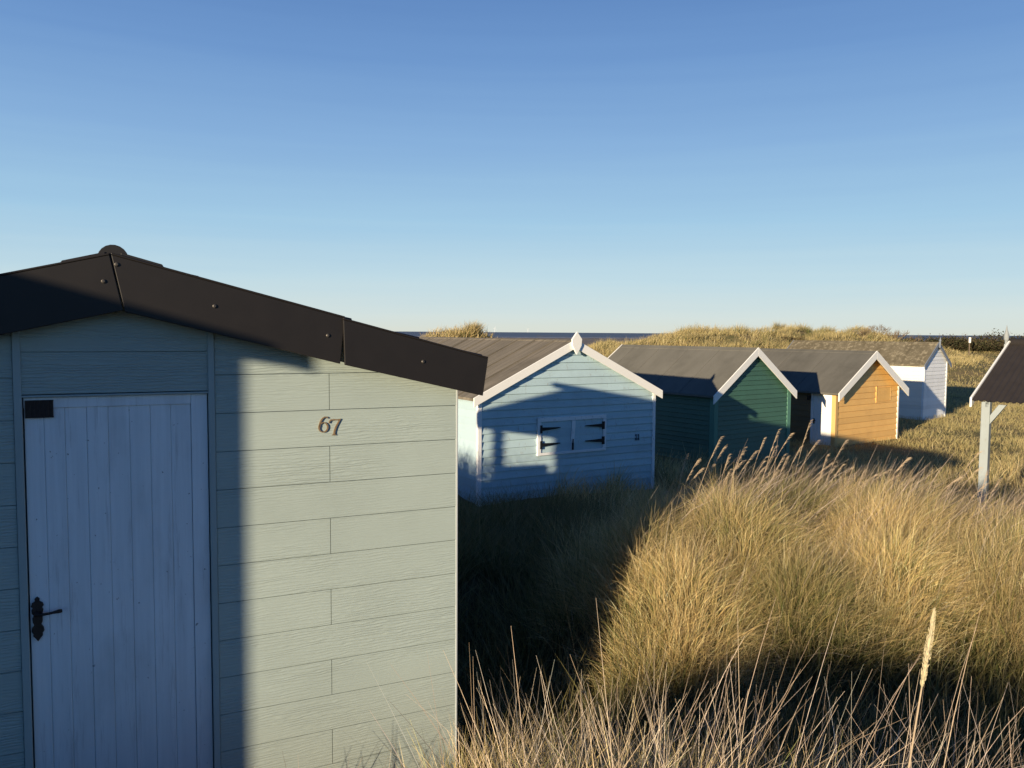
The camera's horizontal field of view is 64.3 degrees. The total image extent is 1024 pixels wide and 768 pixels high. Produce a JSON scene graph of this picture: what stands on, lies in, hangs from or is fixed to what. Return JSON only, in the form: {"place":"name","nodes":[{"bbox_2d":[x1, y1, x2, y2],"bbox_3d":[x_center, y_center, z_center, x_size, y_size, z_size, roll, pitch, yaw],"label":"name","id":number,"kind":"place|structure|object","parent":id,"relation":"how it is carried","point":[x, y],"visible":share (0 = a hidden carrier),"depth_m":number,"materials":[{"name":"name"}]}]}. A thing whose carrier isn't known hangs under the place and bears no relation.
{"place":"outdoors","nodes":[
{"label":"outdoors","id":0,"kind":"place"},
{"bbox_2d":[0,0,1023,335],"label":"sky","id":1,"kind":"structure","parent":0,"point":[549,166],"materials":[{"name":"blue"}]},
{"bbox_2d":[90,330,1023,767],"bbox_3d":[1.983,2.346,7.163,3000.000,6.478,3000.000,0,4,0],"label":"ground","id":2,"kind":"structure","parent":0,"point":[954,372],"depth_m":6.13,"materials":[{"name":"beige sand"}]},
{"bbox_2d":[0,245,487,767],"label":"beach hut","id":3,"kind":"object","parent":2,"relation":"on","point":[260,487],"visible":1,"depth_m":3.76,"materials":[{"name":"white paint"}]},
{"bbox_2d":[23,393,212,767],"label":"door","id":4,"kind":"structure","parent":3,"relation":"in","point":[63,581],"depth_m":3.62,"materials":[{"name":"white paint"}]},
{"bbox_2d":[419,332,662,505],"bbox_3d":[-0.702,0.483,18.576,4.376,3.364,7.381,-2,4,-31],"label":"beach hut","id":5,"kind":"object","parent":2,"relation":"on","point":[545,411],"visible":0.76,"depth_m":15.42,"materials":[{"name":"blue wood"}]},
{"bbox_2d":[536,414,606,455],"bbox_3d":[1.151,0.965,15.547,1.600,0.705,0.052,-2,4,-31],"label":"window frame","id":6,"kind":"structure","parent":5,"relation":"in","point":[604,416],"depth_m":15.46,"materials":[{"name":"white paint"}]},
{"bbox_2d":[608,344,796,464],"bbox_3d":[4.867,0.589,23.172,3.407,3.348,5.074,-2,5,-36],"label":"beach hut","id":7,"kind":"object","parent":2,"relation":"on","point":[737,399],"visible":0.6,"depth_m":21.32,"materials":[{"name":"green wood"}]},
{"bbox_2d":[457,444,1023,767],"bbox_3d":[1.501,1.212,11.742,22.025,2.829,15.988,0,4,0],"label":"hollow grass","id":8,"kind":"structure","parent":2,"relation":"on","point":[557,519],"depth_m":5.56,"materials":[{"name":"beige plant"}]},
{"bbox_2d":[505,441,1023,733],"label":"grass mound","id":9,"kind":"object","parent":2,"relation":"on","point":[884,519],"depth_m":5.90,"materials":[{"name":"beige plant"}]},
{"bbox_2d":[672,454,688,518],"bbox_3d":[1.382,0.930,6.730,0.156,0.723,0.022,0,4,-4],"label":"grass seed stalk","id":10,"kind":"object","parent":9,"relation":"on","point":[681,474],"depth_m":6.72,"materials":[{"name":"plant"}]},
{"bbox_2d":[677,468,703,503],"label":"grass seed stalk","id":11,"kind":"object","parent":9,"relation":"on","point":[692,479],"depth_m":6.79,"materials":[{"name":"plant"}]},
{"bbox_2d":[692,439,719,511],"bbox_3d":[1.558,0.865,6.600,0.305,0.909,0.018,1,4,13],"label":"grass seed stalk","id":12,"kind":"object","parent":9,"relation":"on","point":[707,466],"depth_m":6.58,"materials":[{"name":"plant"}]},
{"bbox_2d":[726,447,747,493],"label":"grass seed stalk","id":13,"kind":"object","parent":9,"relation":"on","point":[737,463],"depth_m":6.77,"materials":[{"name":"plant"}]},
{"bbox_2d":[759,429,780,493],"bbox_3d":[2.235,0.816,7.129,0.230,0.862,0.020,1,4,9],"label":"grass seed stalk","id":14,"kind":"object","parent":9,"relation":"on","point":[770,452],"depth_m":7.10,"materials":[{"name":"plant"}]},
{"bbox_2d":[758,433,793,499],"bbox_3d":[2.306,0.853,7.207,0.378,0.854,0.020,0,4,1],"label":"grass seed stalk","id":15,"kind":"object","parent":9,"relation":"on","point":[779,452],"depth_m":7.19,"materials":[{"name":"plant"}]},
{"bbox_2d":[793,421,810,481],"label":"grass seed stalk","id":16,"kind":"object","parent":9,"relation":"on","point":[802,445],"depth_m":7.27,"materials":[{"name":"plant"}]},
{"bbox_2d":[805,460,838,488],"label":"grass seed stalk","id":17,"kind":"object","parent":9,"relation":"on","point":[832,463],"depth_m":7.10,"materials":[{"name":"plant"}]},
{"bbox_2d":[819,439,848,500],"bbox_3d":[2.837,0.856,7.235,0.364,0.721,0.018,-1,4,-18],"label":"grass seed stalk","id":18,"kind":"object","parent":9,"relation":"on","point":[835,458],"depth_m":7.25,"materials":[{"name":"plant"}]},
{"bbox_2d":[946,467,980,512],"bbox_3d":[3.789,1.009,6.903,0.341,0.641,0.018,2,4,26],"label":"grass seed stalk","id":19,"kind":"object","parent":9,"relation":"on","point":[967,481],"depth_m":6.85,"materials":[{"name":"plant"}]},
{"bbox_2d":[945,451,981,503],"bbox_3d":[3.981,0.960,7.255,0.370,0.754,0.017,2,4,21],"label":"grass seed stalk","id":20,"kind":"object","parent":9,"relation":"on","point":[968,465],"depth_m":7.20,"materials":[{"name":"plant"}]},
{"bbox_2d":[783,335,807,341],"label":"bush","id":21,"kind":"object","parent":2,"relation":"on","point":[794,338],"visible":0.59,"depth_m":71.71,"materials":[{"name":"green plant"}]},
{"bbox_2d":[810,454,828,519],"bbox_3d":[2.580,0.911,6.831,0.191,0.661,0.023,-1,4,-15],"label":"grass seed stalk","id":22,"kind":"object","parent":2,"relation":"on","point":[822,472],"depth_m":6.83,"materials":[{"name":"plant"}]},
{"bbox_2d":[760,348,908,446],"bbox_3d":[9.302,0.462,27.752,4.071,3.323,6.440,-2,5,-37],"label":"beach hut","id":23,"kind":"object","parent":2,"relation":"on","point":[843,396],"visible":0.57,"depth_m":25.28,"materials":[{"name":"orange wood"}]},
{"bbox_2d":[812,396,829,444],"bbox_3d":[9.350,1.124,24.659,0.099,1.516,0.545,-2,5,-37],"label":"door","id":24,"kind":"structure","parent":23,"relation":"in","point":[821,412],"depth_m":24.66,"materials":[{"name":"white paint"}]},
{"bbox_2d":[848,327,874,338],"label":"bush","id":25,"kind":"object","parent":2,"relation":"on","point":[861,331],"visible":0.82,"depth_m":73.74,"materials":[{"name":"beige plant"}]},
{"bbox_2d":[787,337,951,419],"bbox_3d":[15.094,-0.117,35.257,2.419,3.867,6.587,-3,5,-39],"label":"beach hut","id":26,"kind":"object","parent":2,"relation":"on","point":[920,369],"visible":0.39,"depth_m":32.90,"materials":[{"name":"wood"}]},
{"bbox_2d":[870,324,890,336],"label":"bush","id":27,"kind":"object","parent":2,"relation":"on","point":[873,329],"visible":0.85,"depth_m":74.91,"materials":[{"name":"beige plant"}]},
{"bbox_2d":[748,329,1023,503],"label":"pasture grass","id":28,"kind":"structure","parent":2,"relation":"on","point":[952,425],"depth_m":25.23,"materials":[{"name":"beige plant"}]},
{"bbox_2d":[882,329,908,340],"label":"bush","id":29,"kind":"object","parent":2,"relation":"on","point":[897,334],"visible":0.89,"depth_m":72.66,"materials":[{"name":"beige plant"}]},
{"bbox_2d":[881,458,910,493],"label":"grass seed stalk","id":30,"kind":"object","parent":2,"relation":"on","point":[899,468],"depth_m":6.87,"materials":[{"name":"plant"}]},
{"bbox_2d":[896,334,921,341],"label":"bush","id":31,"kind":"object","parent":2,"relation":"on","point":[910,339],"visible":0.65,"depth_m":74.61,"materials":[{"name":"green plant"}]},
{"bbox_2d":[901,333,937,341],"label":"bush","id":32,"kind":"object","parent":2,"relation":"on","point":[920,339],"visible":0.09,"depth_m":111.79,"materials":[{"name":"green plant"}]},
{"bbox_2d":[908,607,935,767],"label":"grass seed stalk","id":33,"kind":"object","parent":2,"relation":"on","point":[927,649],"depth_m":2.05,"materials":[{"name":"plant"}]},
{"bbox_2d":[924,334,968,350],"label":"bush","id":34,"kind":"object","parent":2,"relation":"on","point":[946,342],"visible":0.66,"depth_m":110.37,"materials":[{"name":"green plant"}]},
{"bbox_2d":[930,333,987,349],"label":"bush","id":35,"kind":"object","parent":2,"relation":"on","point":[961,342],"visible":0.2,"depth_m":110.41,"materials":[{"name":"green plant"}]},
{"bbox_2d":[947,334,1002,343],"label":"bush","id":36,"kind":"object","parent":2,"relation":"on","point":[976,339],"visible":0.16,"depth_m":112.91,"materials":[{"name":"green plant"}]},
{"bbox_2d":[951,339,1002,350],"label":"bush","id":37,"kind":"object","parent":2,"relation":"on","point":[976,346],"visible":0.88,"depth_m":108.19,"materials":[{"name":"green plant"}]},
{"bbox_2d":[969,328,1021,344],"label":"bush","id":38,"kind":"object","parent":2,"relation":"on","point":[999,339],"visible":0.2,"depth_m":114.96,"materials":[{"name":"green plant"}]},
{"bbox_2d":[969,326,1023,509],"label":"beach hut","id":39,"kind":"object","parent":2,"relation":"on","point":[1002,380],"visible":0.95,"depth_m":11.04,"materials":[{"name":"white paint"}]},
{"bbox_2d":[988,337,1004,352],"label":"bush","id":40,"kind":"object","parent":2,"relation":"on","point":[998,347],"visible":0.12,"depth_m":108.20,"materials":[{"name":"green plant"}]},
{"bbox_2d":[282,595,1023,767],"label":"foreground grass","id":41,"kind":"structure","parent":0,"point":[574,761],"depth_m":3.40,"materials":[{"name":"beige plant"}]},
{"bbox_2d":[419,319,992,364],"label":"dune grass","id":42,"kind":"structure","parent":0,"point":[474,330],"depth_m":72.92,"materials":[{"name":"beige plant"}]},
{"bbox_2d":[395,331,1023,340],"bbox_3d":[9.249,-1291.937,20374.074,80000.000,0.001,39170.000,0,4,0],"label":"sea","id":43,"kind":"structure","parent":0,"point":[548,335],"depth_m":2057.07,"materials":[{"name":"blue liquid"}]},
{"bbox_2d":[975,470,988,530],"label":"grass seed stalk","id":44,"kind":"object","parent":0,"point":[983,487],"depth_m":6.55,"materials":[{"name":"plant"}]}
]}

